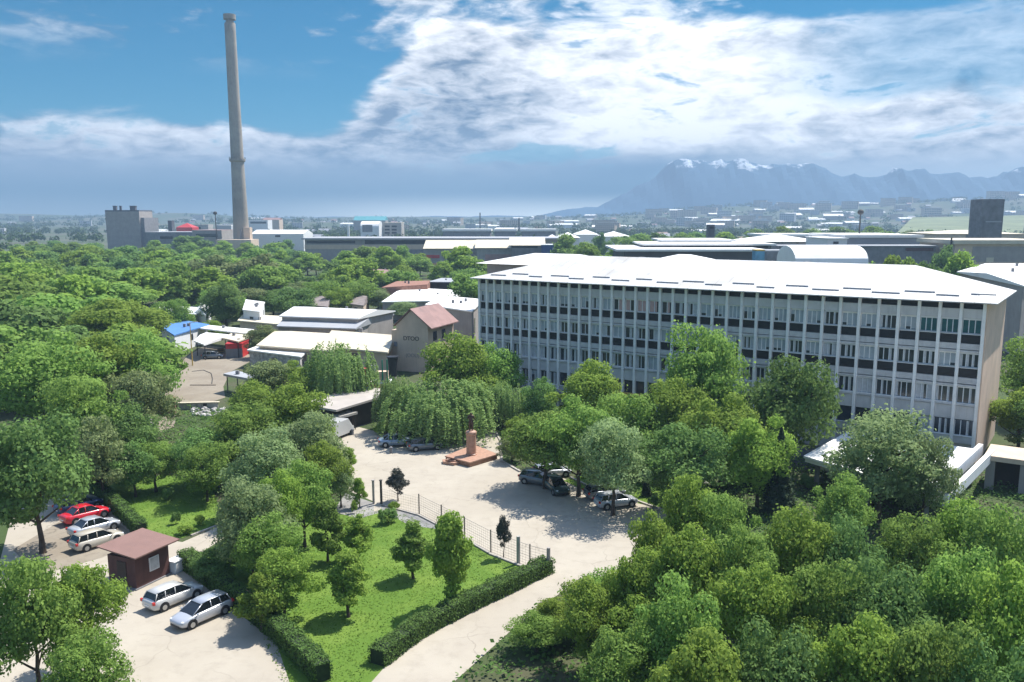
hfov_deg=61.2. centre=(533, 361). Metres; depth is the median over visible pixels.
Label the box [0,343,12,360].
leafy tree
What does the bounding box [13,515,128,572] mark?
parking strip
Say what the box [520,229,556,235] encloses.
long hall
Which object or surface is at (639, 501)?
kerb
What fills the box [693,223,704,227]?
apartment block
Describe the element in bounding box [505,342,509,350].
window
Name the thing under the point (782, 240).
white hall
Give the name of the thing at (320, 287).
leafy tree
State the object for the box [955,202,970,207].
apartment block
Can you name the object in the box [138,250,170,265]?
leafy tree
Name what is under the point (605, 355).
window
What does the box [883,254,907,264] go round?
leafy tree
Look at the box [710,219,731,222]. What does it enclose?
shed
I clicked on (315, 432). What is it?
leafy tree
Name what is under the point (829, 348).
window
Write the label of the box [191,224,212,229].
works hall
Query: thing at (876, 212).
apartment block
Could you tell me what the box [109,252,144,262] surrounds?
leafy tree
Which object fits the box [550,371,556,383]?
window
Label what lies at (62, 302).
leafy tree
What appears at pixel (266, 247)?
leafy tree
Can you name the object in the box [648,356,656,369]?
window
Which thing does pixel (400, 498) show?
wire fence
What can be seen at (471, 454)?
monument
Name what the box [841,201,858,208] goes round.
apartment block
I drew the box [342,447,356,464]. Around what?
young tree
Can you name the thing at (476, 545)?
kerb
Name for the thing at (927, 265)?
leafy tree
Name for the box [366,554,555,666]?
hedge
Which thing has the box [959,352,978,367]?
window
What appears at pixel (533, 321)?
window
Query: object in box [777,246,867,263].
hangar
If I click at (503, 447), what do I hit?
bush
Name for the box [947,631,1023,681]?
leafy tree
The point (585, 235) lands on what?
white hall
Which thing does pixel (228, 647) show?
parking ground
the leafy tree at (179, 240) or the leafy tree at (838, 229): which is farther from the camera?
the leafy tree at (838, 229)
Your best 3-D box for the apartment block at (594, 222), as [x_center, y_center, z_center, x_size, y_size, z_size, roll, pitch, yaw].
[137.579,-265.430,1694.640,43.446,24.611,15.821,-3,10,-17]
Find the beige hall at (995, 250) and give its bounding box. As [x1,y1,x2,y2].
[916,238,1023,267]
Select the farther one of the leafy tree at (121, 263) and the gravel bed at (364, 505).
the leafy tree at (121, 263)
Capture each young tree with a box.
[323,548,371,617]
[339,513,375,556]
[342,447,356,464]
[352,477,367,507]
[384,466,409,500]
[389,519,433,578]
[422,509,474,598]
[496,515,511,557]
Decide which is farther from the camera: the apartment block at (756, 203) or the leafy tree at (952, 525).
the apartment block at (756, 203)
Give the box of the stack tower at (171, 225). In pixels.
[168,221,174,230]
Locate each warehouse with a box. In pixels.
[256,331,343,363]
[277,314,393,332]
[279,306,395,334]
[329,328,392,372]
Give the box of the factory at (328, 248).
[301,236,558,262]
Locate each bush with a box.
[161,486,173,499]
[169,511,181,522]
[177,524,193,533]
[194,514,204,525]
[350,500,357,511]
[372,423,394,432]
[377,507,397,523]
[388,502,399,510]
[495,436,521,461]
[502,607,562,651]
[503,413,527,434]
[647,496,658,506]
[799,472,817,488]
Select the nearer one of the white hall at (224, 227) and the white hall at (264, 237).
the white hall at (264, 237)
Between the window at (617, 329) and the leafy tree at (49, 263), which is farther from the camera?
the leafy tree at (49, 263)
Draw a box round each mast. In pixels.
[213,211,216,239]
[347,224,349,235]
[479,213,480,228]
[858,209,863,233]
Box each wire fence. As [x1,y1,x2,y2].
[382,489,417,512]
[418,494,549,564]
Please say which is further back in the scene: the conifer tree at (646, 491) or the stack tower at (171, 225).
the stack tower at (171, 225)
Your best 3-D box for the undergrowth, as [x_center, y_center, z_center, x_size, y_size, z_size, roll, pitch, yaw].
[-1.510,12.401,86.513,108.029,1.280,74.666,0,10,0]
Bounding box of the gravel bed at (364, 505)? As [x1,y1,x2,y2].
[335,495,434,528]
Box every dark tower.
[706,225,714,237]
[968,199,1004,237]
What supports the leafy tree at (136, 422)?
on the lawn at (162, 504)
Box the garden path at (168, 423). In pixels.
[157,414,175,431]
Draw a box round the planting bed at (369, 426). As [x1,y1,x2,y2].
[360,420,467,443]
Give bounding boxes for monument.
[442,430,496,466]
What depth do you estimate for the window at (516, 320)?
125.92 m
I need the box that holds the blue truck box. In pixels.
[752,249,764,260]
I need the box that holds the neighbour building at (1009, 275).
[957,263,1023,355]
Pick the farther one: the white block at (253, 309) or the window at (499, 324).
the white block at (253, 309)
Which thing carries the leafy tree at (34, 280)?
on the ground at (230, 387)
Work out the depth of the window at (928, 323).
94.89 m
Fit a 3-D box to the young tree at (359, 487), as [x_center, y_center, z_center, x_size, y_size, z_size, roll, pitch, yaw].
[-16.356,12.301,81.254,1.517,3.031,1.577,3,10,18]
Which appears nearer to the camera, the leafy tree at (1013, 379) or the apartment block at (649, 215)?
the leafy tree at (1013, 379)
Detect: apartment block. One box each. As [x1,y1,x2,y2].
[19,216,33,221]
[79,221,91,225]
[193,215,204,219]
[292,223,302,227]
[447,217,463,224]
[465,224,475,228]
[478,221,491,224]
[499,220,517,227]
[547,221,563,224]
[592,220,614,224]
[595,224,616,232]
[597,223,620,227]
[645,209,662,215]
[645,214,654,217]
[651,217,666,223]
[664,220,674,223]
[670,210,677,218]
[676,218,692,225]
[678,210,696,217]
[684,221,698,226]
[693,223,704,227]
[694,206,705,210]
[694,218,708,222]
[701,207,717,213]
[712,205,721,209]
[717,210,731,215]
[717,221,734,227]
[718,213,731,216]
[722,216,737,219]
[735,215,755,223]
[748,211,762,214]
[751,221,768,227]
[753,200,766,206]
[758,216,772,221]
[760,202,771,207]
[767,206,779,210]
[778,202,789,208]
[779,213,796,221]
[789,203,805,208]
[810,210,819,214]
[815,203,831,210]
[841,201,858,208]
[852,225,867,230]
[858,212,870,218]
[865,209,883,216]
[880,198,895,205]
[890,214,903,219]
[894,205,910,211]
[898,197,912,203]
[913,198,919,202]
[921,208,941,216]
[929,214,946,216]
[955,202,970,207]
[960,208,969,212]
[963,203,970,207]
[986,191,1005,198]
[1005,191,1019,197]
[1006,195,1016,199]
[1016,210,1023,214]
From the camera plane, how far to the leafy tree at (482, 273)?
237.97 m
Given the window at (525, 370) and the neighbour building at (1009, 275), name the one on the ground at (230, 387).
the neighbour building at (1009, 275)
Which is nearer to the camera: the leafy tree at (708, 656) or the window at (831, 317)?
the leafy tree at (708, 656)
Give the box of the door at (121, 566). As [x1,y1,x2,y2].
[116,561,127,586]
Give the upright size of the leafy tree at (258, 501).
8.430 m
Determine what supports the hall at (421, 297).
on the ground at (230, 387)
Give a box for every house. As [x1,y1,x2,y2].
[372,268,387,287]
[392,303,458,372]
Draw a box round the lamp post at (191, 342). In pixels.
[189,321,197,365]
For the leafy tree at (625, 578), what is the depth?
51.33 m
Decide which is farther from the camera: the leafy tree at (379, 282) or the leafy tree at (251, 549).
the leafy tree at (379, 282)
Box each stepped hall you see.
[605,245,759,259]
[632,241,776,248]
[651,238,733,241]
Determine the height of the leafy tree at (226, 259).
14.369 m
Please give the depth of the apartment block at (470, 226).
1781.10 m
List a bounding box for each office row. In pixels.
[248,220,272,231]
[263,218,282,229]
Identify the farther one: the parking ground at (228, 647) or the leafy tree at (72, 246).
the leafy tree at (72, 246)
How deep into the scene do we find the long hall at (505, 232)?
791.35 m
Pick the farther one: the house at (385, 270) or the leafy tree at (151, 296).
the house at (385, 270)
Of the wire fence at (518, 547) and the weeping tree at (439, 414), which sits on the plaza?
the wire fence at (518, 547)
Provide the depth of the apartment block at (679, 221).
2243.05 m
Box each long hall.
[442,229,492,235]
[494,229,516,235]
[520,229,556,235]
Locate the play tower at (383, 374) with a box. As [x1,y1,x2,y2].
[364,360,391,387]
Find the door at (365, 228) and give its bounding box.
[362,225,371,231]
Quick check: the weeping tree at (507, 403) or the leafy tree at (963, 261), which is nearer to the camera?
the weeping tree at (507, 403)
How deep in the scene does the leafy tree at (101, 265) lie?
272.67 m
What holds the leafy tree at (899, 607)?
on the ground at (230, 387)
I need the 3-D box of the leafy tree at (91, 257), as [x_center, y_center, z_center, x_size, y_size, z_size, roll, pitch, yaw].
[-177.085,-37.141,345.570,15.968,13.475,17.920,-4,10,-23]
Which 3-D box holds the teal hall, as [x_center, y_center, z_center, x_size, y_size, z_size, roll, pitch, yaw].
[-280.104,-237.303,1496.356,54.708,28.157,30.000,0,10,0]
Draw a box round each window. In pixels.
[149,554,159,571]
[433,331,436,340]
[481,290,484,300]
[482,315,485,325]
[489,291,492,301]
[489,315,492,325]
[496,291,500,301]
[497,316,501,326]
[497,341,501,350]
[505,291,509,302]
[505,317,509,327]
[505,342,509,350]
[513,292,518,302]
[513,317,518,327]
[514,343,518,354]
[522,292,527,303]
[522,318,527,328]
[522,343,527,355]
[522,368,527,380]
[531,293,536,304]
[531,319,536,329]
[531,344,536,356]
[531,369,536,381]
[541,294,546,304]
[541,320,546,330]
[541,345,546,357]
[541,370,546,381]
[550,294,556,305]
[550,320,556,331]
[550,346,556,358]
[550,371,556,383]
[560,295,567,306]
[560,321,566,332]
[560,347,566,359]
[571,295,577,306]
[571,322,577,333]
[571,348,576,360]
[581,296,588,307]
[581,323,587,333]
[581,349,587,361]
[591,350,598,362]
[592,297,598,308]
[592,324,598,334]
[602,324,609,335]
[602,351,609,364]
[603,297,609,309]
[613,325,621,336]
[613,352,620,365]
[614,298,621,309]
[625,326,633,337]
[625,354,632,366]
[626,299,633,310]
[636,355,644,368]
[637,327,644,338]
[638,299,645,311]
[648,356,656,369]
[649,300,658,312]
[649,328,657,339]
[661,329,670,340]
[661,357,668,370]
[662,301,670,313]
[675,301,683,314]
[688,302,696,314]
[701,303,710,315]
[714,304,724,316]
[728,334,738,346]
[729,305,739,317]
[741,365,752,379]
[742,335,753,348]
[743,305,754,318]
[756,366,767,380]
[757,337,769,349]
[758,306,770,319]
[773,338,784,350]
[774,307,786,320]
[789,339,801,352]
[790,308,803,322]
[805,340,818,353]
[807,309,820,323]
[821,374,834,385]
[822,342,836,355]
[824,310,838,324]
[838,374,852,390]
[840,343,854,357]
[842,311,856,325]
[857,376,872,392]
[859,344,874,358]
[861,312,876,326]
[876,378,891,394]
[878,346,893,360]
[880,313,896,328]
[895,380,911,396]
[897,347,913,362]
[900,315,916,329]
[913,414,929,430]
[915,382,931,398]
[918,349,934,363]
[920,316,937,331]
[933,416,950,433]
[935,384,952,401]
[938,351,955,365]
[941,317,958,332]
[954,418,972,436]
[956,386,975,403]
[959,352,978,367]
[962,318,981,333]
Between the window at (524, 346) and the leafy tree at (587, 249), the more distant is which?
the leafy tree at (587, 249)
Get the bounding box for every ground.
[0,227,744,250]
[0,251,1023,681]
[0,493,288,681]
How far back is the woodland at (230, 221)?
2229.78 m
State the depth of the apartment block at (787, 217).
2293.39 m
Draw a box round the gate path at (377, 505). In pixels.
[374,476,380,510]
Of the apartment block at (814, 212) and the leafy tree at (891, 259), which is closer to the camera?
the leafy tree at (891, 259)
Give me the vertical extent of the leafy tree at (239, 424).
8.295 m
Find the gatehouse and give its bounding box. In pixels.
[312,387,381,429]
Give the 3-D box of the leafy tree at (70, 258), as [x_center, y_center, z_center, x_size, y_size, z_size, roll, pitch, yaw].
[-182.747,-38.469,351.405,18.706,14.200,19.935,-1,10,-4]
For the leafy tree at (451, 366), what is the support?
on the ground at (230, 387)
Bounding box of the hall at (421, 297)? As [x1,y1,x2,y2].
[381,289,457,319]
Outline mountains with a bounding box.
[258,158,1023,217]
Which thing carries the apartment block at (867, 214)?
on the hills
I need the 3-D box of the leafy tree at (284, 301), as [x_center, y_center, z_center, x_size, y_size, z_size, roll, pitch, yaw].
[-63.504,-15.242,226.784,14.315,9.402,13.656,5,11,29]
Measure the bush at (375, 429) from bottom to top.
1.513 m
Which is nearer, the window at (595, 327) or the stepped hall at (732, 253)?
the window at (595, 327)
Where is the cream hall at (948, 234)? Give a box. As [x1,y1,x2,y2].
[907,230,1023,238]
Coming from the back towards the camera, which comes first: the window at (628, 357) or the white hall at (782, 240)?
the white hall at (782, 240)
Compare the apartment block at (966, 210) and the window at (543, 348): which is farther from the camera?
the apartment block at (966, 210)
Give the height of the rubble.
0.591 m
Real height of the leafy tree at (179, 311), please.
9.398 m
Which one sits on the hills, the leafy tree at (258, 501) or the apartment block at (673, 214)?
the apartment block at (673, 214)
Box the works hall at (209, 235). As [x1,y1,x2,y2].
[192,230,232,246]
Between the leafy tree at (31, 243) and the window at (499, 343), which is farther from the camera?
the leafy tree at (31, 243)
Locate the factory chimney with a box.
[223,13,248,238]
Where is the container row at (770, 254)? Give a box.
[764,249,779,260]
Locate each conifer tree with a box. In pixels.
[640,475,652,497]
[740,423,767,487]
[758,427,798,513]
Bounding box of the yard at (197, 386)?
[165,345,249,401]
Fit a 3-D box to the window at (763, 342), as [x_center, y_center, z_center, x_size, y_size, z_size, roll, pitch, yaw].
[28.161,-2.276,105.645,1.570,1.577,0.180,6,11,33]
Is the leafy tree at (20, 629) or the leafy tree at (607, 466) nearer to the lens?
the leafy tree at (20, 629)
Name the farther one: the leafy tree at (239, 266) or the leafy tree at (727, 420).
the leafy tree at (239, 266)
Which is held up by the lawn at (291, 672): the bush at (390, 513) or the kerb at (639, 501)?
the bush at (390, 513)
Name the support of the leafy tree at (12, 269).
on the ground at (230, 387)
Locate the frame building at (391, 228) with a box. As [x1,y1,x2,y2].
[383,222,403,235]
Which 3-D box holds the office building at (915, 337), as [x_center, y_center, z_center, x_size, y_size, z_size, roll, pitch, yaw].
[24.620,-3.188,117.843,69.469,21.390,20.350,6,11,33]
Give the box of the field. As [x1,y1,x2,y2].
[896,215,1023,233]
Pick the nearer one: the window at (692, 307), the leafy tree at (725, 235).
the window at (692, 307)
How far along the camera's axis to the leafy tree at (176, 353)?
126.98 m
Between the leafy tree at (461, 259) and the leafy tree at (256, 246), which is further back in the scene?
the leafy tree at (256, 246)
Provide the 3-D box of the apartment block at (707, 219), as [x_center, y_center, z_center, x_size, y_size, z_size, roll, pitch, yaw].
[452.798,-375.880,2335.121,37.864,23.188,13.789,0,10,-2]
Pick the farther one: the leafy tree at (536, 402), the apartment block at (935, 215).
the apartment block at (935, 215)
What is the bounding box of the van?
[330,417,353,438]
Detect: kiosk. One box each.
[225,338,248,357]
[541,244,554,252]
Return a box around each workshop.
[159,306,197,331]
[237,315,281,338]
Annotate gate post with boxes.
[371,479,374,503]
[379,479,382,503]
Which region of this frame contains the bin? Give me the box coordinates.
[387,355,398,378]
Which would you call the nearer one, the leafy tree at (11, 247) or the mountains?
the leafy tree at (11, 247)
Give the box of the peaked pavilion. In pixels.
[662,254,710,258]
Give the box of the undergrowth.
[103,403,1023,681]
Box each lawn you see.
[109,475,219,537]
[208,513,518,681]
[564,475,667,508]
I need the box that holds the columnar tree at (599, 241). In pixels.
[591,233,612,255]
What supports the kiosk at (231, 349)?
on the yard at (197, 386)
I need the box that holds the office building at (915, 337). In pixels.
[471,255,1016,467]
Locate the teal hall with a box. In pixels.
[353,216,387,230]
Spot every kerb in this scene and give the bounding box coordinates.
[190,525,217,535]
[381,504,520,565]
[478,428,520,471]
[569,476,663,510]
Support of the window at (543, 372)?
in the office building at (915, 337)
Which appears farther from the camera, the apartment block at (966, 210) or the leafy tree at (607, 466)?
the apartment block at (966, 210)
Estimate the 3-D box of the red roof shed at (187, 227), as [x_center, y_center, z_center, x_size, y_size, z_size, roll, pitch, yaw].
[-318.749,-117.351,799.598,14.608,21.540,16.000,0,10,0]
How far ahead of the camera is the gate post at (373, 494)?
82.34 m
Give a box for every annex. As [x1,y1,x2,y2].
[243,227,252,238]
[425,295,478,347]
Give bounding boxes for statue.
[467,413,474,430]
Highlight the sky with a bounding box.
[0,0,1023,217]
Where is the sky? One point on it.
(350, 108)
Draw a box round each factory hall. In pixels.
[423,240,476,266]
[475,240,510,260]
[509,237,544,256]
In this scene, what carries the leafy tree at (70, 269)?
on the ground at (230, 387)
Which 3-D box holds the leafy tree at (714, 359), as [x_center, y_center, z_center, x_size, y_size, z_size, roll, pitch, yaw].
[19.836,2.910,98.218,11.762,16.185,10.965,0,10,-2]
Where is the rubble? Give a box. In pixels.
[151,406,225,423]
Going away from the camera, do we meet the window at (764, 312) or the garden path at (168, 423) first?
the window at (764, 312)
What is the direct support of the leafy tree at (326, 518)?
on the lawn at (291, 672)
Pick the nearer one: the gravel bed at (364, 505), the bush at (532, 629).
the bush at (532, 629)
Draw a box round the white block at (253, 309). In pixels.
[242,299,264,319]
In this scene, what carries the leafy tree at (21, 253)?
on the ground at (230, 387)
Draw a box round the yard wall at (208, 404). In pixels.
[176,401,219,409]
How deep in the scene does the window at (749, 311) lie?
106.09 m
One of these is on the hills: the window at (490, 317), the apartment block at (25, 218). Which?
the apartment block at (25, 218)
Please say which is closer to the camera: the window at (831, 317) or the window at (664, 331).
the window at (831, 317)
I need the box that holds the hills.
[0,198,1023,232]
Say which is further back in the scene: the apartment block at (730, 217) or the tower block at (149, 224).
the apartment block at (730, 217)
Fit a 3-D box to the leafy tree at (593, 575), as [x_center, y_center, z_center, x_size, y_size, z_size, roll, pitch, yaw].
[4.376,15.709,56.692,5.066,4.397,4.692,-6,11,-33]
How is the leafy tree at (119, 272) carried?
on the ground at (230, 387)
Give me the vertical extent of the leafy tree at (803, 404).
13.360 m
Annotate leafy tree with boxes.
[0,251,24,265]
[0,261,60,281]
[0,268,64,278]
[0,275,65,305]
[0,299,70,337]
[0,324,65,358]
[0,329,123,423]
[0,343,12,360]
[0,406,97,553]
[0,553,88,681]
[1,292,90,328]
[5,247,35,263]
[6,244,23,250]
[17,272,50,284]
[20,324,90,342]
[22,326,99,351]
[23,251,63,265]
[24,241,38,246]
[24,245,36,250]
[28,371,133,486]
[28,560,133,668]
[29,258,79,273]
[31,278,59,291]
[32,259,66,278]
[36,621,140,681]
[39,240,60,247]
[43,273,110,300]
[47,243,70,255]
[54,297,174,339]
[56,413,134,490]
[59,250,102,267]
[62,332,150,402]
[67,241,80,251]
[67,265,126,282]
[70,252,106,267]
[76,246,104,260]
[76,293,125,310]
[87,242,109,250]
[91,276,111,284]
[93,263,113,271]
[98,249,127,261]
[98,327,165,360]
[100,399,162,452]
[101,282,149,303]
[101,324,186,400]
[101,367,184,422]
[102,322,164,351]
[102,436,162,496]
[105,258,134,269]
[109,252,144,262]
[109,267,177,318]
[113,245,143,258]
[113,269,151,301]
[115,261,159,271]
[116,332,192,374]
[119,282,158,303]
[128,438,183,491]
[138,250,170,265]
[139,246,180,260]
[143,240,165,247]
[145,261,160,265]
[145,263,168,299]
[149,297,196,322]
[155,252,201,265]
[156,245,175,250]
[157,259,198,302]
[167,235,214,249]
[167,424,238,477]
[173,440,231,501]
[175,242,195,252]
[181,243,200,253]
[186,254,236,277]
[186,255,234,266]
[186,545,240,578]
[189,265,237,302]
[195,247,217,254]
[195,289,247,322]
[196,282,246,326]
[201,252,224,256]
[202,320,225,333]
[205,397,292,479]
[208,473,302,574]
[213,240,238,254]
[216,422,307,488]
[221,378,276,416]
[227,509,307,572]
[228,253,284,285]
[230,255,251,261]
[230,571,289,632]
[234,243,253,257]
[234,270,276,291]
[235,264,304,291]
[239,247,278,261]
[239,287,266,302]
[239,358,292,391]
[240,241,260,247]
[241,324,276,348]
[252,289,280,314]
[255,468,312,538]
[256,382,338,441]
[256,546,330,616]
[261,243,283,251]
[263,286,317,312]
[268,247,292,256]
[268,259,286,264]
[272,249,289,260]
[273,409,351,463]
[276,239,294,248]
[277,242,290,248]
[277,257,293,264]
[277,275,294,289]
[277,456,334,547]
[278,263,293,268]
[282,359,325,393]
[286,281,313,296]
[289,249,304,260]
[289,261,304,272]
[291,276,331,287]
[294,251,326,275]
[300,280,341,306]
[303,439,357,495]
[308,253,328,274]
[308,498,347,561]
[311,262,340,280]
[318,273,329,278]
[321,286,355,308]
[323,264,365,287]
[324,458,354,507]
[326,257,386,284]
[330,250,363,263]
[341,278,381,298]
[352,245,374,260]
[367,246,407,269]
[367,250,401,269]
[367,288,389,309]
[373,275,385,288]
[383,268,421,284]
[386,301,419,315]
[396,244,413,258]
[396,264,422,280]
[405,255,435,272]
[412,252,429,275]
[418,330,502,398]
[427,260,454,279]
[439,246,484,269]
[447,268,480,277]
[447,273,477,298]
[464,342,529,390]
[473,271,486,280]
[474,265,486,270]
[501,408,577,488]
[520,376,558,420]
[527,393,624,496]
[534,595,568,640]
[544,357,629,416]
[550,232,580,253]
[551,574,619,666]
[568,414,653,515]
[570,241,603,255]
[574,616,660,681]
[580,565,617,603]
[587,593,657,641]
[594,391,669,464]
[600,546,667,615]
[604,244,616,255]
[610,233,652,244]
[625,508,674,569]
[633,565,732,677]
[635,421,732,491]
[638,374,712,451]
[641,521,725,621]
[645,622,750,681]
[650,232,669,240]
[657,470,726,550]
[661,316,755,411]
[667,232,700,237]
[672,392,770,490]
[688,231,717,237]
[697,487,762,566]
[698,520,780,606]
[703,560,822,681]
[716,232,733,238]
[721,413,803,507]
[732,612,838,681]
[742,228,764,237]
[742,353,843,468]
[756,501,837,610]
[771,557,865,646]
[773,225,796,232]
[800,228,822,232]
[804,608,918,681]
[809,506,890,593]
[810,470,879,533]
[820,226,846,232]
[821,403,942,525]
[832,548,945,668]
[843,229,870,232]
[861,225,894,233]
[865,617,989,681]
[869,510,945,595]
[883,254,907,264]
[891,429,970,525]
[898,256,924,266]
[912,545,1000,660]
[918,260,950,272]
[921,494,992,573]
[928,501,1023,603]
[929,244,955,269]
[944,249,981,275]
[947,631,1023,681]
[955,555,1023,676]
[989,386,1023,447]
[998,334,1023,394]
[1004,399,1023,443]
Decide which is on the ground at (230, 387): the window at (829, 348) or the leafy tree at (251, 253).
the leafy tree at (251, 253)
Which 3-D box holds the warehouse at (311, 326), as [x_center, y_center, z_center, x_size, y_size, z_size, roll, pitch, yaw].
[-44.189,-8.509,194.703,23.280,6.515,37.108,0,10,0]
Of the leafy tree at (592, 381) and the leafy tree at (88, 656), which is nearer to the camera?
the leafy tree at (88, 656)
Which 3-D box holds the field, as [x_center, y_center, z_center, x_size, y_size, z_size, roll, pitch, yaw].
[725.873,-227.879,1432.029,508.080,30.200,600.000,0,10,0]
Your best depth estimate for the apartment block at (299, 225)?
1867.45 m
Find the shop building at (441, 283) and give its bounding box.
[430,278,452,289]
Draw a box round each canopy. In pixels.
[194,332,227,359]
[222,332,249,357]
[804,432,994,522]
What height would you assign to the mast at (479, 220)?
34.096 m
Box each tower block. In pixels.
[105,210,152,250]
[141,218,158,247]
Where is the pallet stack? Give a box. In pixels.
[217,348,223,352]
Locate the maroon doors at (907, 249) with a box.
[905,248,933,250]
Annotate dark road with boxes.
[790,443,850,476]
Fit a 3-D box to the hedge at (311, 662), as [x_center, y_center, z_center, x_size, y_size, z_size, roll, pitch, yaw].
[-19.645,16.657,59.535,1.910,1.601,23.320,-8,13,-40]
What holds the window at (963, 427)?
in the office building at (915, 337)
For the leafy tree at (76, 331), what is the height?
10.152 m
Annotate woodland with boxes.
[0,195,1021,230]
[0,225,1023,249]
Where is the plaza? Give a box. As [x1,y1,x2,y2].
[332,422,704,681]
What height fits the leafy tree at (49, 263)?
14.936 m
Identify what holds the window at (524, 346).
in the office building at (915, 337)
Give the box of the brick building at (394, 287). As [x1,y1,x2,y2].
[381,281,429,309]
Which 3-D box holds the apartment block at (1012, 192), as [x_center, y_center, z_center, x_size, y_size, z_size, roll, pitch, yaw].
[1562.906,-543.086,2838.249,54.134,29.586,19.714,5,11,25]
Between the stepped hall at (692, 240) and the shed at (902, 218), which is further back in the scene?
the shed at (902, 218)
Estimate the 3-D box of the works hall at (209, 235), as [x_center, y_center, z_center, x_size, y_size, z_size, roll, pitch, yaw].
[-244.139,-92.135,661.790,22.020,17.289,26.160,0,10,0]
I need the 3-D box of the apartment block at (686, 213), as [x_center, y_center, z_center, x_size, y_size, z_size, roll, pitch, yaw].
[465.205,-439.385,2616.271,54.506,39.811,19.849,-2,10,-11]
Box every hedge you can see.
[89,478,148,531]
[176,547,333,681]
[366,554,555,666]
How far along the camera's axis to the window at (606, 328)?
117.69 m
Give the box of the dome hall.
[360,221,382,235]
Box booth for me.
[96,528,179,590]
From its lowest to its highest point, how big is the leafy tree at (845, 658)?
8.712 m
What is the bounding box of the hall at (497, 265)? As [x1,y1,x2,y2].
[480,253,586,273]
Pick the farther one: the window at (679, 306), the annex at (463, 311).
the annex at (463, 311)
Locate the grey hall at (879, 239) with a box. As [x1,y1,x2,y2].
[809,233,923,244]
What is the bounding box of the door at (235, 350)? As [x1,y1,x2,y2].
[234,348,242,357]
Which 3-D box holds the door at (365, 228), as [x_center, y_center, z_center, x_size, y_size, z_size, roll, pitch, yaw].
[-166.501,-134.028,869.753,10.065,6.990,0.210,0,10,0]
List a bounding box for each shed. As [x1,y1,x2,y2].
[162,320,208,349]
[176,223,198,230]
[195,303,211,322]
[199,325,253,343]
[223,370,250,392]
[247,346,305,369]
[340,223,352,226]
[488,225,498,227]
[554,223,578,227]
[560,220,578,222]
[584,214,596,217]
[706,223,724,228]
[707,213,716,215]
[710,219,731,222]
[798,208,813,212]
[807,218,824,221]
[821,222,842,226]
[823,214,843,219]
[842,221,858,225]
[859,202,870,205]
[895,217,911,220]
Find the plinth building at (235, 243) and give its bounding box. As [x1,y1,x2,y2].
[216,239,258,254]
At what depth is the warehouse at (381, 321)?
186.49 m
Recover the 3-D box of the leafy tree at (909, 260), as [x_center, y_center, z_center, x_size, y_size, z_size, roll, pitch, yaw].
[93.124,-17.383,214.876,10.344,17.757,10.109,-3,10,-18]
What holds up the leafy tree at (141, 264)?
on the ground at (230, 387)
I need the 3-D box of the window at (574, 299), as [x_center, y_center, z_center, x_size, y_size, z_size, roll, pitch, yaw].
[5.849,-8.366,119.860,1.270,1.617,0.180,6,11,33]
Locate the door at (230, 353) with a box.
[226,349,234,357]
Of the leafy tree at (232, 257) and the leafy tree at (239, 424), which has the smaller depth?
the leafy tree at (239, 424)
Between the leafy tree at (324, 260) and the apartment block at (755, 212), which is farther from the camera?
the apartment block at (755, 212)
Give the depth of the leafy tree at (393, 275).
294.57 m
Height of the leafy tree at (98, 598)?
7.175 m
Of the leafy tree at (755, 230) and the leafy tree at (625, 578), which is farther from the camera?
the leafy tree at (755, 230)
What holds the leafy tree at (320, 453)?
on the ground at (230, 387)
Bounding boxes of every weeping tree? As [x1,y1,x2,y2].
[299,339,380,397]
[371,375,418,431]
[376,374,498,448]
[479,379,527,432]
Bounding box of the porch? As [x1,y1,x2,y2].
[984,444,1023,493]
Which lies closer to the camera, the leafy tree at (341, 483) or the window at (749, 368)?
the leafy tree at (341, 483)
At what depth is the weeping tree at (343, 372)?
118.02 m
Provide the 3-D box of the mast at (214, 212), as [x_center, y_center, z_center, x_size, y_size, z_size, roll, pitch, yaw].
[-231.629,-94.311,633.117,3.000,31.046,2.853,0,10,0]
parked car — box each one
[52,495,103,513]
[57,503,110,524]
[65,515,120,535]
[67,527,123,552]
[140,580,203,612]
[170,589,233,629]
[201,351,224,358]
[377,433,409,447]
[406,436,442,451]
[518,467,547,484]
[533,462,571,477]
[542,472,569,495]
[582,483,625,499]
[592,490,637,510]
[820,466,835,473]
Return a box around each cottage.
[310,295,330,307]
[348,295,368,308]
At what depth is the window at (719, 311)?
108.21 m
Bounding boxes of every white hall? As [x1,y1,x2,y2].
[216,225,232,229]
[253,230,312,250]
[560,232,579,245]
[573,229,597,245]
[598,231,628,252]
[733,235,805,244]
[747,233,810,237]
[805,236,848,244]
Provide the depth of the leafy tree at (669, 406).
90.17 m
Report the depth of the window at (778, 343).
104.57 m
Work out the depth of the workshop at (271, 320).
192.26 m
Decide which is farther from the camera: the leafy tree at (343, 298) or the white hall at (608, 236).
the white hall at (608, 236)
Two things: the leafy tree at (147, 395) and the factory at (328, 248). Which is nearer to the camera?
the leafy tree at (147, 395)
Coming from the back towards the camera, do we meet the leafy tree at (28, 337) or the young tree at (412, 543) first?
the leafy tree at (28, 337)
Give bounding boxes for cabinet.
[169,555,183,573]
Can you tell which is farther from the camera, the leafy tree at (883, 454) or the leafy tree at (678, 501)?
the leafy tree at (883, 454)
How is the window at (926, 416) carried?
in the office building at (915, 337)
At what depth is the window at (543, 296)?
122.64 m
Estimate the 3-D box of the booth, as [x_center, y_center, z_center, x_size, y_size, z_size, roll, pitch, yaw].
[-29.587,14.902,65.181,3.800,3.088,4.201,4,10,23]
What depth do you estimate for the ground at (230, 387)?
83.58 m

